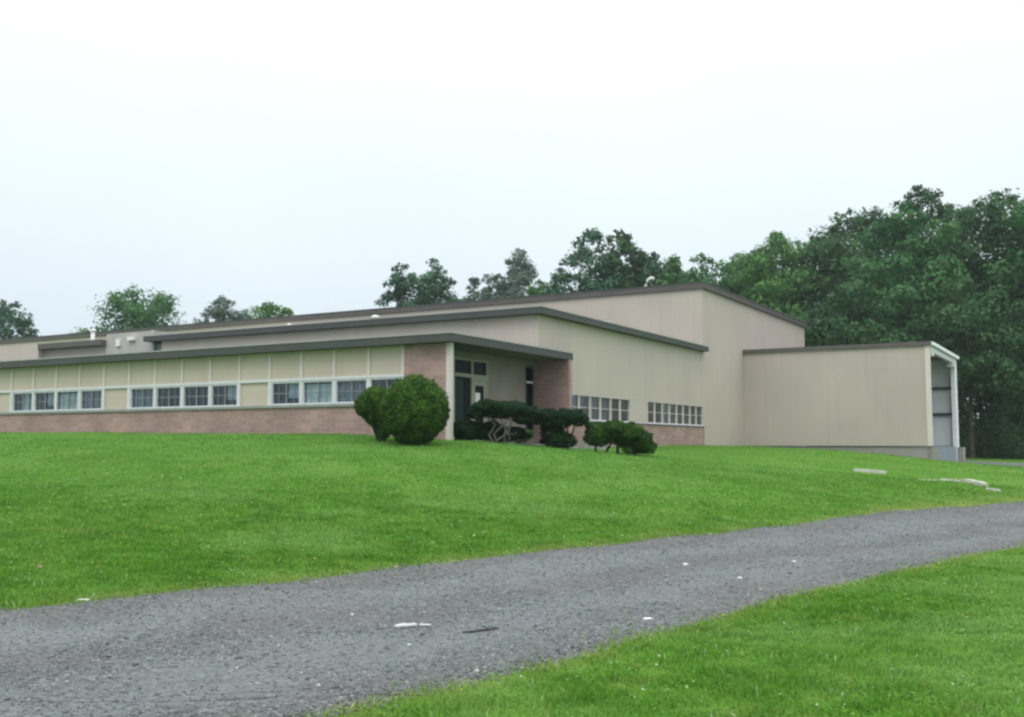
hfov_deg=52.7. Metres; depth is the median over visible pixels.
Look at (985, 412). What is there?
broadleaf tree
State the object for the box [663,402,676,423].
window
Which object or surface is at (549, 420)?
clipped shrub
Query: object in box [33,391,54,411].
window
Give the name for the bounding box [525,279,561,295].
broadleaf tree
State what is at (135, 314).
broadleaf tree
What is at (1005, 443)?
undergrowth
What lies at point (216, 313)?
sparse tree
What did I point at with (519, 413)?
clipped shrub
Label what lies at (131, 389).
window
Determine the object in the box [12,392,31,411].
window
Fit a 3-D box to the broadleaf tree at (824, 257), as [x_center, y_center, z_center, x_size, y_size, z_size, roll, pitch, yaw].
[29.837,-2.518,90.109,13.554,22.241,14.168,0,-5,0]
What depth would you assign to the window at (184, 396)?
37.55 m
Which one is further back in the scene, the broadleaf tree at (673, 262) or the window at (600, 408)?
the broadleaf tree at (673, 262)
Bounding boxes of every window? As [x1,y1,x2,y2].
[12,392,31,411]
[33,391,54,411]
[57,390,78,410]
[79,389,101,409]
[129,387,153,408]
[155,386,180,407]
[182,385,208,407]
[210,383,237,406]
[271,381,299,404]
[302,380,332,404]
[335,378,366,403]
[369,377,402,389]
[572,394,590,419]
[587,396,610,420]
[611,398,629,421]
[647,401,662,423]
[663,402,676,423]
[677,404,690,424]
[690,405,702,425]
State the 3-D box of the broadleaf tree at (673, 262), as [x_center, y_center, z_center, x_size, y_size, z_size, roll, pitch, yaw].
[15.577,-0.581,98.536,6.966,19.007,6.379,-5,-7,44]
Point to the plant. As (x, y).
(531, 432)
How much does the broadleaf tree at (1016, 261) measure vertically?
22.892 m
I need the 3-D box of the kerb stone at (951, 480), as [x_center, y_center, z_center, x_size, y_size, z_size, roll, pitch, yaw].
[14.325,3.977,33.686,0.708,0.125,0.272,0,-5,-3]
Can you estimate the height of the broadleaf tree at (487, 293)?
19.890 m
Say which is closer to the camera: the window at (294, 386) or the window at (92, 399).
the window at (294, 386)
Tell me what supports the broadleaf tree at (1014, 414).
on the lawn at (892, 470)
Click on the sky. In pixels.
(291, 154)
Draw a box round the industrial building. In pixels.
[0,277,965,461]
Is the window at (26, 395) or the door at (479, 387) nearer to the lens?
the door at (479, 387)
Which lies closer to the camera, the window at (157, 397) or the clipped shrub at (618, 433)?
the clipped shrub at (618, 433)
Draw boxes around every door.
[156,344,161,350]
[473,381,485,440]
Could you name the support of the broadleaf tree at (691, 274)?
on the lawn at (892, 470)
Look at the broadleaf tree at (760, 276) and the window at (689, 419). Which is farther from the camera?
the broadleaf tree at (760, 276)
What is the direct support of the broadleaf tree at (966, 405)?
on the lawn at (892, 470)
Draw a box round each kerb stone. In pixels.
[853,468,885,473]
[940,479,960,481]
[960,479,988,486]
[985,487,1000,491]
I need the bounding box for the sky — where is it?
[0,0,1023,423]
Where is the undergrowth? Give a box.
[874,407,1023,458]
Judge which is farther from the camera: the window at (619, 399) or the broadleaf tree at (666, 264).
the broadleaf tree at (666, 264)
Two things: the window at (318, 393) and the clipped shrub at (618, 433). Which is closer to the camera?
the clipped shrub at (618, 433)
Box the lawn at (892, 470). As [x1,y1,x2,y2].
[0,432,1023,716]
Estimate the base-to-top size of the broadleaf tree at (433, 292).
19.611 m
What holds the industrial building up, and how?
on the lawn at (892, 470)
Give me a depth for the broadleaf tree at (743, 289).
98.87 m
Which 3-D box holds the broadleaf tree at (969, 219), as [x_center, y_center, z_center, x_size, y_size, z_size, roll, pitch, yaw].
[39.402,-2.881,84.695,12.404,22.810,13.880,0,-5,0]
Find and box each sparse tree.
[192,295,251,322]
[460,276,483,300]
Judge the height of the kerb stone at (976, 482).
0.209 m
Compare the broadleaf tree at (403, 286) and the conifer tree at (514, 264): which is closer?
the broadleaf tree at (403, 286)
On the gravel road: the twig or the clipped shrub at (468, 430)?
the twig
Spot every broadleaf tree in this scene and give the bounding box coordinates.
[0,299,41,338]
[68,283,186,333]
[244,301,293,318]
[373,262,429,307]
[412,257,463,304]
[472,273,525,299]
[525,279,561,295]
[544,227,629,294]
[578,229,656,291]
[626,251,670,286]
[639,257,693,284]
[654,253,686,284]
[670,252,767,296]
[717,261,776,300]
[725,230,830,345]
[732,244,787,288]
[769,239,848,310]
[787,206,930,345]
[789,277,923,346]
[817,201,992,382]
[876,184,969,333]
[905,276,1023,458]
[916,301,968,429]
[917,188,1023,430]
[931,254,1023,438]
[961,325,1023,431]
[966,197,1023,383]
[981,298,1023,416]
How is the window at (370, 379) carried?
in the industrial building
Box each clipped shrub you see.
[353,385,390,441]
[378,373,450,444]
[453,419,503,440]
[466,398,539,442]
[533,407,589,448]
[582,419,657,455]
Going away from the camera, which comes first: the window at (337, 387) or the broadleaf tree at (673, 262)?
the window at (337, 387)
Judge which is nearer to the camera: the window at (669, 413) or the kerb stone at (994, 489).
the kerb stone at (994, 489)
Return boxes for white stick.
[395,623,417,627]
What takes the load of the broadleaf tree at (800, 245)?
on the lawn at (892, 470)
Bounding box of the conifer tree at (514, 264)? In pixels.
[494,248,538,297]
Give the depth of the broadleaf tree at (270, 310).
112.05 m
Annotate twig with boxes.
[462,626,499,632]
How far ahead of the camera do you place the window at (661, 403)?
46.93 m
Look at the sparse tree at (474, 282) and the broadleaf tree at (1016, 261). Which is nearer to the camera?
the broadleaf tree at (1016, 261)
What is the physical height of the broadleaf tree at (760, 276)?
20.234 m
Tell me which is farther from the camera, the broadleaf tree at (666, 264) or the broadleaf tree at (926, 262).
the broadleaf tree at (666, 264)
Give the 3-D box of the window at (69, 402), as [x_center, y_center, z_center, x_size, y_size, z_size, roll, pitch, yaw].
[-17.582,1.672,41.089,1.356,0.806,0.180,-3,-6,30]
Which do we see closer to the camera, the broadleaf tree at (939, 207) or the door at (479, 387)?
the door at (479, 387)
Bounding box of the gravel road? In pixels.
[0,461,1023,716]
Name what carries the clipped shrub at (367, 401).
on the lawn at (892, 470)
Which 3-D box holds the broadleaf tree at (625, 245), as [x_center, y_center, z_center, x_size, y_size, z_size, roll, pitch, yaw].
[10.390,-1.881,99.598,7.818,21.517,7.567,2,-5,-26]
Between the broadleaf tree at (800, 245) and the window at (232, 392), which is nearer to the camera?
the window at (232, 392)
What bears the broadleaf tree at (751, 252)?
on the lawn at (892, 470)
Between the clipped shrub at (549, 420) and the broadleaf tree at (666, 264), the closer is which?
the clipped shrub at (549, 420)
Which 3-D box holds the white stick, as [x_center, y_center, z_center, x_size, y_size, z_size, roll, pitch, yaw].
[-0.958,2.418,9.371,0.227,0.044,0.043,3,-6,-32]
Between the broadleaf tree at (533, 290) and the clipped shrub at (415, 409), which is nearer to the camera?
the clipped shrub at (415, 409)
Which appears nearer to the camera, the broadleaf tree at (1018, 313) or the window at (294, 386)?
the window at (294, 386)
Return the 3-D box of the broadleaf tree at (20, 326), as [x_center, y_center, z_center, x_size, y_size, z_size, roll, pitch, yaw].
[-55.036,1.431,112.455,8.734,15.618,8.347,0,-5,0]
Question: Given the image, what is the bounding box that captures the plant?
[514,427,533,443]
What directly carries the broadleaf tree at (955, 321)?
on the lawn at (892, 470)
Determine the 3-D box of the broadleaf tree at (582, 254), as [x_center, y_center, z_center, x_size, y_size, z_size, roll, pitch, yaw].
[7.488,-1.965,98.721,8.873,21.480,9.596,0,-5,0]
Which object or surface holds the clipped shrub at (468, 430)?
on the lawn at (892, 470)
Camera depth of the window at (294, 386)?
35.37 m
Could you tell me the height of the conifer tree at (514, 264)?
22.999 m
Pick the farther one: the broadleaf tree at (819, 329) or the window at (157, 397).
the broadleaf tree at (819, 329)
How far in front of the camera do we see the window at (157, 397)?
38.25 m
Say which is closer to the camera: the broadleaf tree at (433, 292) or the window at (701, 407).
the window at (701, 407)
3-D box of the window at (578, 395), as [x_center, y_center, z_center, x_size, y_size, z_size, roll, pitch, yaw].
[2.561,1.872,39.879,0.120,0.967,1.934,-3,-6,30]
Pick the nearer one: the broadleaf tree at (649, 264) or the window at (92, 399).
the window at (92, 399)
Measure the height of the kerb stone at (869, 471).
0.203 m

